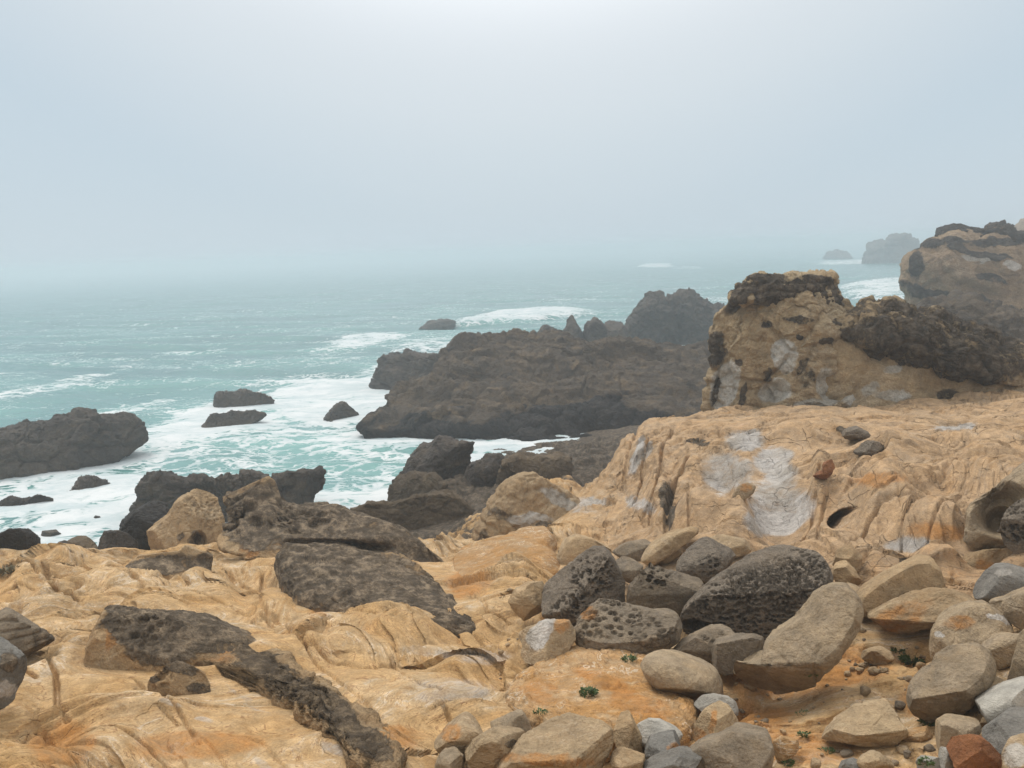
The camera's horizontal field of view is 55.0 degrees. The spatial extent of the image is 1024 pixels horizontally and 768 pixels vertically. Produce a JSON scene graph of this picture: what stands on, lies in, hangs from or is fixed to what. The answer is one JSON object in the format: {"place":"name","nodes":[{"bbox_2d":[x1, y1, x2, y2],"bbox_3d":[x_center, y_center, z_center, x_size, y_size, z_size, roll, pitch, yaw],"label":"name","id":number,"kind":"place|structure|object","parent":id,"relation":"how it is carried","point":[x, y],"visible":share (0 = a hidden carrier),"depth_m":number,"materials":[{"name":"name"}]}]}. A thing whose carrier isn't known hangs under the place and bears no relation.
{"place":"outdoors","nodes":[
{"label":"outdoors","id":0,"kind":"place"},
{"bbox_2d":[0,238,926,545],"bbox_3d":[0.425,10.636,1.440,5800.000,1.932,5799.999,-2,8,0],"label":"sea","id":1,"kind":"structure","parent":0,"point":[164,354],"depth_m":146.44,"materials":[{"name":"liquid"}]},
{"bbox_2d":[0,494,53,505],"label":"sea rock","id":2,"kind":"object","parent":1,"relation":"in","point":[11,500],"visible":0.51,"depth_m":46.42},
{"bbox_2d":[41,529,60,536],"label":"sea rock","id":3,"kind":"object","parent":1,"relation":"in","point":[48,533],"visible":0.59,"depth_m":40.97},
{"bbox_2d":[0,407,148,479],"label":"sea rock","id":4,"kind":"object","parent":1,"relation":"in","point":[76,438],"visible":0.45,"depth_m":54.33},
{"bbox_2d":[69,475,109,490],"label":"sea rock","id":5,"kind":"object","parent":1,"relation":"in","point":[85,482],"visible":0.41,"depth_m":49.27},
{"bbox_2d":[129,465,326,521],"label":"sea rock","id":6,"kind":"object","parent":1,"relation":"in","point":[298,486],"visible":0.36,"depth_m":42.50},
{"bbox_2d":[201,409,266,427],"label":"sea rock","id":7,"kind":"object","parent":1,"relation":"in","point":[231,417],"visible":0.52,"depth_m":66.67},
{"bbox_2d":[213,388,274,407],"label":"sea rock","id":8,"kind":"object","parent":1,"relation":"in","point":[238,397],"visible":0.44,"depth_m":75.23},
{"bbox_2d":[323,401,358,421],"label":"sea rock","id":9,"kind":"object","parent":1,"relation":"in","point":[341,409],"visible":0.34,"depth_m":67.85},
{"bbox_2d":[368,348,437,389],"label":"sea rock","id":10,"kind":"object","parent":1,"relation":"in","point":[391,369],"visible":0.31,"depth_m":80.96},
{"bbox_2d":[419,319,455,329],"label":"sea rock","id":11,"kind":"object","parent":1,"relation":"in","point":[443,324],"visible":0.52,"depth_m":147.28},
{"bbox_2d":[445,331,477,351],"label":"sea rock","id":12,"kind":"object","parent":1,"relation":"in","point":[460,341],"visible":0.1,"depth_m":69.88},
{"bbox_2d":[625,288,724,344],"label":"sea rock","id":13,"kind":"object","parent":1,"relation":"in","point":[680,316],"visible":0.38,"depth_m":108.12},
{"bbox_2d":[822,249,853,258],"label":"sea rock","id":14,"kind":"object","parent":1,"relation":"in","point":[837,254],"visible":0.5,"depth_m":514.31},
{"bbox_2d":[861,233,919,263],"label":"sea stack","id":15,"kind":"object","parent":1,"relation":"in","point":[894,248],"visible":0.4,"depth_m":394.53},
{"bbox_2d":[0,389,1023,767],"bbox_3d":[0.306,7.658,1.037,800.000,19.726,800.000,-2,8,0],"label":"ground","id":16,"kind":"structure","parent":0,"point":[416,679],"depth_m":17.10,"materials":[{"name":"stone"}]},
{"bbox_2d":[0,564,18,575],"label":"plant tuft","id":17,"kind":"object","parent":16,"relation":"on","point":[8,570],"visible":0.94,"depth_m":19.47,"materials":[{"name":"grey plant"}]},
{"bbox_2d":[0,636,26,709],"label":"boulder","id":18,"kind":"object","parent":16,"relation":"on","point":[13,664],"visible":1,"depth_m":11.33,"materials":[{"name":"grey stone"}]},
{"bbox_2d":[0,528,40,549],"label":"mussel rock","id":19,"kind":"object","parent":16,"relation":"on","point":[19,538],"visible":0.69,"depth_m":22.20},
{"bbox_2d":[0,607,54,656],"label":"rock fin","id":20,"kind":"object","parent":16,"relation":"on","point":[24,635],"visible":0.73,"depth_m":13.07,"materials":[{"name":"grey stone"}]},
{"bbox_2d":[67,535,97,548],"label":"shore rock","id":21,"kind":"object","parent":16,"relation":"on","point":[86,542],"visible":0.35,"depth_m":27.65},
{"bbox_2d":[97,530,138,549],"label":"shore rock","id":22,"kind":"object","parent":16,"relation":"on","point":[112,538],"visible":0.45,"depth_m":26.61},
{"bbox_2d":[119,501,169,549],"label":"mussel rock","id":23,"kind":"object","parent":16,"relation":"on","point":[137,523],"visible":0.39,"depth_m":27.85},
{"bbox_2d":[125,545,212,579],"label":"rock outcrop","id":24,"kind":"object","parent":16,"relation":"on","point":[170,565],"visible":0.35,"depth_m":20.10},
{"bbox_2d":[83,605,255,670],"bbox_3d":[-4.745,3.662,13.970,2.298,1.183,1.785,-2,8,0],"label":"rock outcrop","id":25,"kind":"object","parent":16,"relation":"on","point":[123,637],"visible":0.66,"depth_m":13.47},
{"bbox_2d":[147,661,210,695],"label":"rock outcrop","id":26,"kind":"object","parent":16,"relation":"on","point":[178,678],"visible":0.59,"depth_m":12.31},
{"bbox_2d":[146,488,224,549],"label":"boulder","id":27,"kind":"object","parent":16,"relation":"on","point":[195,516],"visible":0.62,"depth_m":25.82,"materials":[{"name":"stone"}]},
{"bbox_2d":[201,642,407,767],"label":"rock outcrop","id":28,"kind":"object","parent":16,"relation":"on","point":[279,678],"visible":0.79,"depth_m":11.62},
{"bbox_2d":[217,476,443,561],"bbox_3d":[-3.924,3.329,23.089,6.758,1.948,3.214,-1,8,11],"label":"rock slab","id":29,"kind":"object","parent":16,"relation":"on","point":[266,519],"visible":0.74,"depth_m":22.98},
{"bbox_2d":[274,542,475,637],"bbox_3d":[-2.644,3.971,17.932,2.770,1.286,5.422,-6,8,-23],"label":"rock slab","id":30,"kind":"object","parent":16,"relation":"on","point":[319,577],"visible":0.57,"depth_m":17.78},
{"bbox_2d":[350,489,475,530],"bbox_3d":[-3.485,5.735,35.818,4.647,4.010,3.925,-2,8,0],"label":"shore rock","id":31,"kind":"object","parent":16,"relation":"on","point":[414,511],"visible":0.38,"depth_m":34.47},
{"bbox_2d":[387,470,447,501],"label":"shore rock","id":32,"kind":"object","parent":16,"relation":"on","point":[407,485],"visible":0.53,"depth_m":40.13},
{"bbox_2d":[399,435,474,479],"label":"shore rock","id":33,"kind":"object","parent":16,"relation":"on","point":[445,457],"visible":0.3,"depth_m":41.63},
{"bbox_2d":[434,746,463,767],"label":"boulder","id":34,"kind":"object","parent":16,"relation":"on","point":[451,757],"visible":1,"depth_m":9.59,"materials":[{"name":"beige stone"}]},
{"bbox_2d":[434,711,482,762],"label":"boulder","id":35,"kind":"object","parent":16,"relation":"on","point":[461,731],"visible":0.68,"depth_m":9.95,"materials":[{"name":"beige stone"}]},
{"bbox_2d":[464,457,500,487],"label":"shore rock","id":36,"kind":"object","parent":16,"relation":"on","point":[481,472],"visible":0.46,"depth_m":39.20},
{"bbox_2d":[481,453,504,464],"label":"shore rock","id":37,"kind":"object","parent":16,"relation":"on","point":[498,457],"visible":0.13,"depth_m":41.36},
{"bbox_2d":[464,726,524,767],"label":"boulder","id":38,"kind":"object","parent":16,"relation":"on","point":[491,747],"visible":0.84,"depth_m":9.55,"materials":[{"name":"beige stone"}]},
{"bbox_2d":[453,526,559,575],"bbox_3d":[-0.066,4.145,21.299,2.495,1.217,4.670,-2,8,0],"label":"rock hump","id":39,"kind":"object","parent":16,"relation":"on","point":[536,545],"visible":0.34,"depth_m":21.58,"materials":[{"name":"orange stone"}]},
{"bbox_2d":[490,709,531,732],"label":"boulder","id":40,"kind":"object","parent":16,"relation":"on","point":[517,718],"visible":0.62,"depth_m":10.83,"materials":[{"name":"beige stone"}]},
{"bbox_2d":[472,471,579,540],"bbox_3d":[0.834,4.143,27.417,3.901,3.568,2.822,-2,8,0],"label":"rock hump","id":41,"kind":"object","parent":16,"relation":"on","point":[516,502],"visible":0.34,"depth_m":26.40,"materials":[{"name":"stone"}]},
{"bbox_2d":[508,581,543,620],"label":"boulder","id":42,"kind":"object","parent":16,"relation":"on","point":[525,600],"visible":0.9,"depth_m":15.67,"materials":[{"name":"stone"}]},
{"bbox_2d":[356,328,710,440],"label":"shore ridge","id":43,"kind":"structure","parent":16,"relation":"on","point":[520,384],"depth_m":63.83,"materials":[{"name":"stone"}]},
{"bbox_2d":[495,451,573,484],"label":"shore rock","id":44,"kind":"object","parent":16,"relation":"on","point":[554,464],"visible":0.44,"depth_m":39.34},
{"bbox_2d":[518,619,575,664],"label":"boulder","id":45,"kind":"object","parent":16,"relation":"on","point":[545,639],"visible":0.94,"depth_m":13.21,"materials":[{"name":"beige stone"}]},
{"bbox_2d":[497,712,613,767],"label":"boulder","id":46,"kind":"object","parent":16,"relation":"on","point":[569,740],"visible":0.96,"depth_m":9.48,"materials":[{"name":"beige stone"}]},
{"bbox_2d":[563,315,584,339],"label":"crag","id":47,"kind":"structure","parent":16,"relation":"on","point":[572,327],"depth_m":97.53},
{"bbox_2d":[541,545,624,623],"bbox_3d":[1.019,3.176,15.551,1.382,1.220,1.180,-7,9,-30],"label":"boulder","id":48,"kind":"object","parent":16,"relation":"on","point":[576,587],"visible":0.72,"depth_m":15.20,"materials":[{"name":"grey stone"}]},
{"bbox_2d":[556,534,612,564],"bbox_3d":[1.550,3.602,20.525,0.790,0.914,1.570,-8,10,-38],"label":"rock hump","id":49,"kind":"object","parent":16,"relation":"on","point":[572,547],"visible":0.48,"depth_m":20.34,"materials":[{"name":"stone"}]},
{"bbox_2d":[583,317,606,341],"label":"crag","id":50,"kind":"structure","parent":16,"relation":"on","point":[594,329],"depth_m":96.64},
{"bbox_2d":[505,645,698,764],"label":"stained slab","id":51,"kind":"structure","parent":16,"relation":"on","point":[552,686],"depth_m":11.79,"materials":[{"name":"orange stone"}]},
{"bbox_2d":[579,685,598,697],"bbox_3d":[0.907,3.632,11.596,0.249,0.110,0.234,-2,8,0],"label":"plant tuft","id":52,"kind":"object","parent":51,"relation":"on","point":[592,691],"visible":1,"depth_m":11.59,"materials":[{"name":"green plant"}]},
{"bbox_2d":[604,320,628,337],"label":"crag","id":53,"kind":"structure","parent":16,"relation":"on","point":[614,328],"depth_m":97.06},
{"bbox_2d":[610,747,644,767],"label":"boulder","id":54,"kind":"object","parent":16,"relation":"on","point":[622,757],"visible":1,"depth_m":9.52,"materials":[{"name":"stone"}]},
{"bbox_2d":[574,598,682,654],"bbox_3d":[1.631,3.485,13.813,1.535,0.765,1.182,-2,8,0],"label":"boulder","id":55,"kind":"object","parent":16,"relation":"on","point":[602,623],"visible":0.84,"depth_m":13.49,"materials":[{"name":"grey stone"}]},
{"bbox_2d":[613,710,643,752],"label":"boulder","id":56,"kind":"object","parent":16,"relation":"on","point":[626,731],"visible":0.79,"depth_m":10.32,"materials":[{"name":"stone"}]},
{"bbox_2d":[616,556,642,582],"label":"boulder","id":57,"kind":"object","parent":16,"relation":"on","point":[629,567],"visible":0.67,"depth_m":16.77,"materials":[{"name":"grey stone"}]},
{"bbox_2d":[612,539,650,560],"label":"boulder","id":58,"kind":"object","parent":16,"relation":"on","point":[634,549],"visible":0.7,"depth_m":19.02,"materials":[{"name":"grey stone"}]},
{"bbox_2d":[637,718,682,747],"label":"boulder","id":59,"kind":"object","parent":16,"relation":"on","point":[647,727],"visible":0.55,"depth_m":10.49,"materials":[{"name":"grey stone"}]},
{"bbox_2d":[645,730,679,759],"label":"boulder","id":60,"kind":"object","parent":16,"relation":"on","point":[658,742],"visible":0.57,"depth_m":10.04,"materials":[{"name":"grey stone"}]},
{"bbox_2d":[626,562,703,616],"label":"boulder","id":61,"kind":"object","parent":16,"relation":"on","point":[651,586],"visible":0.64,"depth_m":14.96,"materials":[{"name":"grey stone"}]},
{"bbox_2d":[641,526,698,565],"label":"boulder","id":62,"kind":"object","parent":16,"relation":"on","point":[664,546],"visible":0.98,"depth_m":18.06,"materials":[{"name":"stone"}]},
{"bbox_2d":[660,549,681,564],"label":"boulder","id":63,"kind":"object","parent":16,"relation":"on","point":[673,557],"visible":0.41,"depth_m":18.30,"materials":[{"name":"stone"}]},
{"bbox_2d":[643,746,701,767],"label":"boulder","id":64,"kind":"object","parent":16,"relation":"on","point":[681,757],"visible":1,"depth_m":9.48,"materials":[{"name":"grey stone"}]},
{"bbox_2d":[640,649,723,698],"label":"boulder","id":65,"kind":"object","parent":16,"relation":"on","point":[677,672],"visible":0.88,"depth_m":11.82,"materials":[{"name":"beige stone"}]},
{"bbox_2d":[673,624,734,659],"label":"boulder","id":66,"kind":"object","parent":16,"relation":"on","point":[699,643],"visible":0.66,"depth_m":13.43,"materials":[{"name":"grey stone"}]},
{"bbox_2d":[676,537,735,583],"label":"boulder","id":67,"kind":"object","parent":16,"relation":"on","point":[705,560],"visible":0.75,"depth_m":16.36,"materials":[{"name":"grey stone"}]},
{"bbox_2d":[692,700,738,740],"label":"boulder","id":68,"kind":"object","parent":16,"relation":"on","point":[717,716],"visible":0.65,"depth_m":10.68,"materials":[{"name":"beige stone"}]},
{"bbox_2d":[694,693,738,715],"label":"boulder","id":69,"kind":"object","parent":16,"relation":"on","point":[702,702],"visible":0.46,"depth_m":11.50,"materials":[{"name":"grey stone"}]},
{"bbox_2d":[710,534,751,557],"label":"boulder","id":70,"kind":"object","parent":16,"relation":"on","point":[739,546],"visible":0.42,"depth_m":17.98,"materials":[{"name":"beige stone"}]},
{"bbox_2d":[689,722,774,767],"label":"boulder","id":71,"kind":"object","parent":16,"relation":"on","point":[741,745],"visible":0.91,"depth_m":9.48,"materials":[{"name":"grey stone"}]},
{"bbox_2d":[711,633,764,675],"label":"boulder","id":72,"kind":"object","parent":16,"relation":"on","point":[728,651],"visible":0.8,"depth_m":12.94,"materials":[{"name":"grey stone"}]},
{"bbox_2d":[732,482,755,501],"bbox_3d":[4.667,2.283,19.846,0.483,0.585,0.438,1,8,23],"label":"buff knob","id":73,"kind":"object","parent":16,"relation":"on","point":[746,490],"visible":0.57,"depth_m":19.73,"materials":[{"name":"beige stone"}]},
{"bbox_2d":[680,544,833,639],"bbox_3d":[3.655,3.143,14.781,2.261,1.290,1.606,-1,8,10],"label":"boulder","id":74,"kind":"object","parent":16,"relation":"on","point":[765,592],"visible":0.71,"depth_m":14.23,"materials":[{"name":"grey stone"}]},
{"bbox_2d":[773,736,798,762],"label":"stone","id":75,"kind":"object","parent":16,"relation":"on","point":[786,747],"visible":0.97,"depth_m":9.93,"materials":[{"name":"beige stone"}]},
{"bbox_2d":[733,582,863,694],"bbox_3d":[3.546,3.182,12.070,1.627,1.469,1.489,-2,8,0],"label":"boulder","id":76,"kind":"object","parent":16,"relation":"on","point":[817,633],"visible":1,"depth_m":11.72,"materials":[{"name":"beige stone"}]},
{"bbox_2d":[810,757,820,767],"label":"pebble","id":77,"kind":"object","parent":16,"relation":"on","point":[815,763],"visible":1,"depth_m":9.71,"materials":[{"name":"stone"}]},
{"bbox_2d":[813,459,834,479],"bbox_3d":[6.323,1.759,20.059,0.479,0.435,0.425,-7,9,-31],"label":"rust knob","id":78,"kind":"object","parent":16,"relation":"on","point":[826,471],"visible":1,"depth_m":19.94,"materials":[{"name":"red stone"}]},
{"bbox_2d":[832,560,861,585],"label":"boulder","id":79,"kind":"object","parent":16,"relation":"on","point":[844,571],"visible":0.81,"depth_m":15.40,"materials":[{"name":"stone"}]},
{"bbox_2d":[832,545,861,572],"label":"boulder","id":80,"kind":"object","parent":16,"relation":"on","point":[851,555],"visible":0.78,"depth_m":15.87,"materials":[{"name":"stone"}]},
{"bbox_2d":[838,757,858,767],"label":"stone","id":81,"kind":"object","parent":16,"relation":"on","point":[849,762],"visible":0.9,"depth_m":9.39,"materials":[{"name":"grey stone"}]},
{"bbox_2d":[841,426,870,440],"bbox_3d":[7.821,1.128,22.416,0.666,0.322,0.652,-2,8,0],"label":"crust knob","id":82,"kind":"object","parent":16,"relation":"on","point":[853,433],"visible":0.98,"depth_m":22.16,"materials":[{"name":"grey stone"}]},
{"bbox_2d":[700,269,1023,411],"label":"rock outcrop","id":83,"kind":"object","parent":16,"relation":"on","point":[807,338],"visible":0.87,"depth_m":28.81,"materials":[{"name":"stone"}]},
{"bbox_2d":[822,698,908,747],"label":"boulder","id":84,"kind":"object","parent":16,"relation":"on","point":[875,723],"visible":1,"depth_m":10.06,"materials":[{"name":"beige stone"}]},
{"bbox_2d":[853,440,883,456],"bbox_3d":[7.672,1.391,21.105,0.572,0.394,0.811,2,9,29],"label":"crust knob","id":85,"kind":"object","parent":16,"relation":"on","point":[869,447],"visible":0.81,"depth_m":20.87,"materials":[{"name":"grey stone"}]},
{"bbox_2d":[857,750,894,767],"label":"stone","id":86,"kind":"object","parent":16,"relation":"on","point":[872,759],"visible":1,"depth_m":9.35,"materials":[{"name":"beige stone"}]},
{"bbox_2d":[861,645,894,665],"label":"stone","id":87,"kind":"object","parent":16,"relation":"on","point":[876,655],"visible":1,"depth_m":12.74,"materials":[{"name":"stone"}]},
{"bbox_2d":[856,554,944,618],"bbox_3d":[5.591,2.967,14.546,1.342,0.912,1.119,-2,8,0],"label":"boulder","id":88,"kind":"object","parent":16,"relation":"on","point":[918,572],"visible":0.63,"depth_m":14.06,"materials":[{"name":"stone"}]},
{"bbox_2d":[897,653,924,666],"bbox_3d":[5.445,3.719,13.298,0.463,0.180,0.385,-2,8,0],"label":"plant tuft","id":89,"kind":"object","parent":16,"relation":"on","point":[905,659],"visible":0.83,"depth_m":13.23,"materials":[{"name":"green plant"}]},
{"bbox_2d":[902,726,931,741],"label":"stone","id":90,"kind":"object","parent":16,"relation":"on","point":[920,734],"visible":0.88,"depth_m":10.09,"materials":[{"name":"beige stone"}]},
{"bbox_2d":[867,587,973,633],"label":"boulder","id":91,"kind":"object","parent":16,"relation":"on","point":[912,611],"visible":0.95,"depth_m":13.27,"materials":[{"name":"stone"}]},
{"bbox_2d":[915,755,940,767],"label":"stone","id":92,"kind":"object","parent":16,"relation":"on","point":[936,760],"visible":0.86,"depth_m":9.16,"materials":[{"name":"grey stone"}]},
{"bbox_2d":[917,755,935,766],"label":"plant tuft","id":93,"kind":"object","parent":92,"relation":"on","point":[931,762],"visible":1,"depth_m":9.13,"materials":[{"name":"green plant"}]},
{"bbox_2d":[938,746,953,767],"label":"stone","id":94,"kind":"object","parent":16,"relation":"on","point":[945,760],"visible":0.63,"depth_m":9.07,"materials":[{"name":"grey stone"}]},
{"bbox_2d":[906,642,996,722],"bbox_3d":[4.799,3.243,10.732,0.873,0.835,1.269,1,9,26],"label":"boulder","id":95,"kind":"object","parent":16,"relation":"on","point":[957,679],"visible":0.93,"depth_m":10.38,"materials":[{"name":"beige stone"}]},
{"bbox_2d":[935,714,980,752],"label":"boulder","id":96,"kind":"object","parent":16,"relation":"on","point":[948,727],"visible":0.6,"depth_m":9.61,"materials":[{"name":"beige stone"}]},
{"bbox_2d":[898,220,1023,343],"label":"rocky headland","id":97,"kind":"structure","parent":16,"relation":"on","point":[966,273],"depth_m":83.44,"materials":[{"name":"stone"}]},
{"bbox_2d":[929,600,1013,659],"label":"boulder","id":98,"kind":"object","parent":16,"relation":"on","point":[977,621],"visible":0.69,"depth_m":12.14,"materials":[{"name":"beige stone"}]},
{"bbox_2d":[946,734,1001,767],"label":"boulder","id":99,"kind":"object","parent":16,"relation":"on","point":[971,751],"visible":0.99,"depth_m":8.81,"materials":[{"name":"red stone"}]},
{"bbox_2d":[962,548,1012,569],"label":"boulder","id":100,"kind":"object","parent":16,"relation":"on","point":[984,559],"visible":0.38,"depth_m":15.59,"materials":[{"name":"stone"}]},
{"bbox_2d":[963,462,1023,550],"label":"cave boulder","id":101,"kind":"object","parent":16,"relation":"on","point":[984,513],"visible":0.73,"depth_m":16.13,"materials":[{"name":"beige stone"}]},
{"bbox_2d":[973,563,1023,601],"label":"boulder","id":102,"kind":"object","parent":16,"relation":"on","point":[997,580],"visible":0.7,"depth_m":13.65,"materials":[{"name":"grey stone"}]},
{"bbox_2d":[974,676,1023,722],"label":"boulder","id":103,"kind":"object","parent":16,"relation":"on","point":[994,701],"visible":0.72,"depth_m":9.83,"materials":[{"name":"grey stone"}]},
{"bbox_2d":[981,632,1018,669],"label":"boulder","id":104,"kind":"object","parent":16,"relation":"on","point":[1001,646],"visible":0.66,"depth_m":11.41,"materials":[{"name":"beige stone"}]},
{"bbox_2d":[981,707,1023,754],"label":"boulder","id":105,"kind":"object","parent":16,"relation":"on","point":[999,731],"visible":0.68,"depth_m":9.33,"materials":[{"name":"grey stone"}]},
{"bbox_2d":[989,587,1023,630],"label":"boulder","id":106,"kind":"object","parent":16,"relation":"on","point":[1009,606],"visible":0.94,"depth_m":12.37,"materials":[{"name":"beige stone"}]},
{"bbox_2d":[996,499,1023,553],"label":"boulder","id":107,"kind":"object","parent":16,"relation":"on","point":[1011,529],"visible":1,"depth_m":14.96,"materials":[{"name":"grey stone"}]},
{"bbox_2d":[1001,733,1023,767],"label":"boulder","id":108,"kind":"object","parent":16,"relation":"on","point":[1012,754],"visible":1,"depth_m":8.43,"materials":[{"name":"beige stone"}]},
{"bbox_2d":[1007,629,1023,679],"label":"boulder","id":109,"kind":"object","parent":16,"relation":"on","point":[1017,667],"visible":0.83,"depth_m":10.52,"materials":[{"name":"beige stone"}]},
{"bbox_2d":[0,0,1023,275],"label":"sky","id":110,"kind":"structure","parent":0,"point":[135,134],"materials":[{"name":"grey"}]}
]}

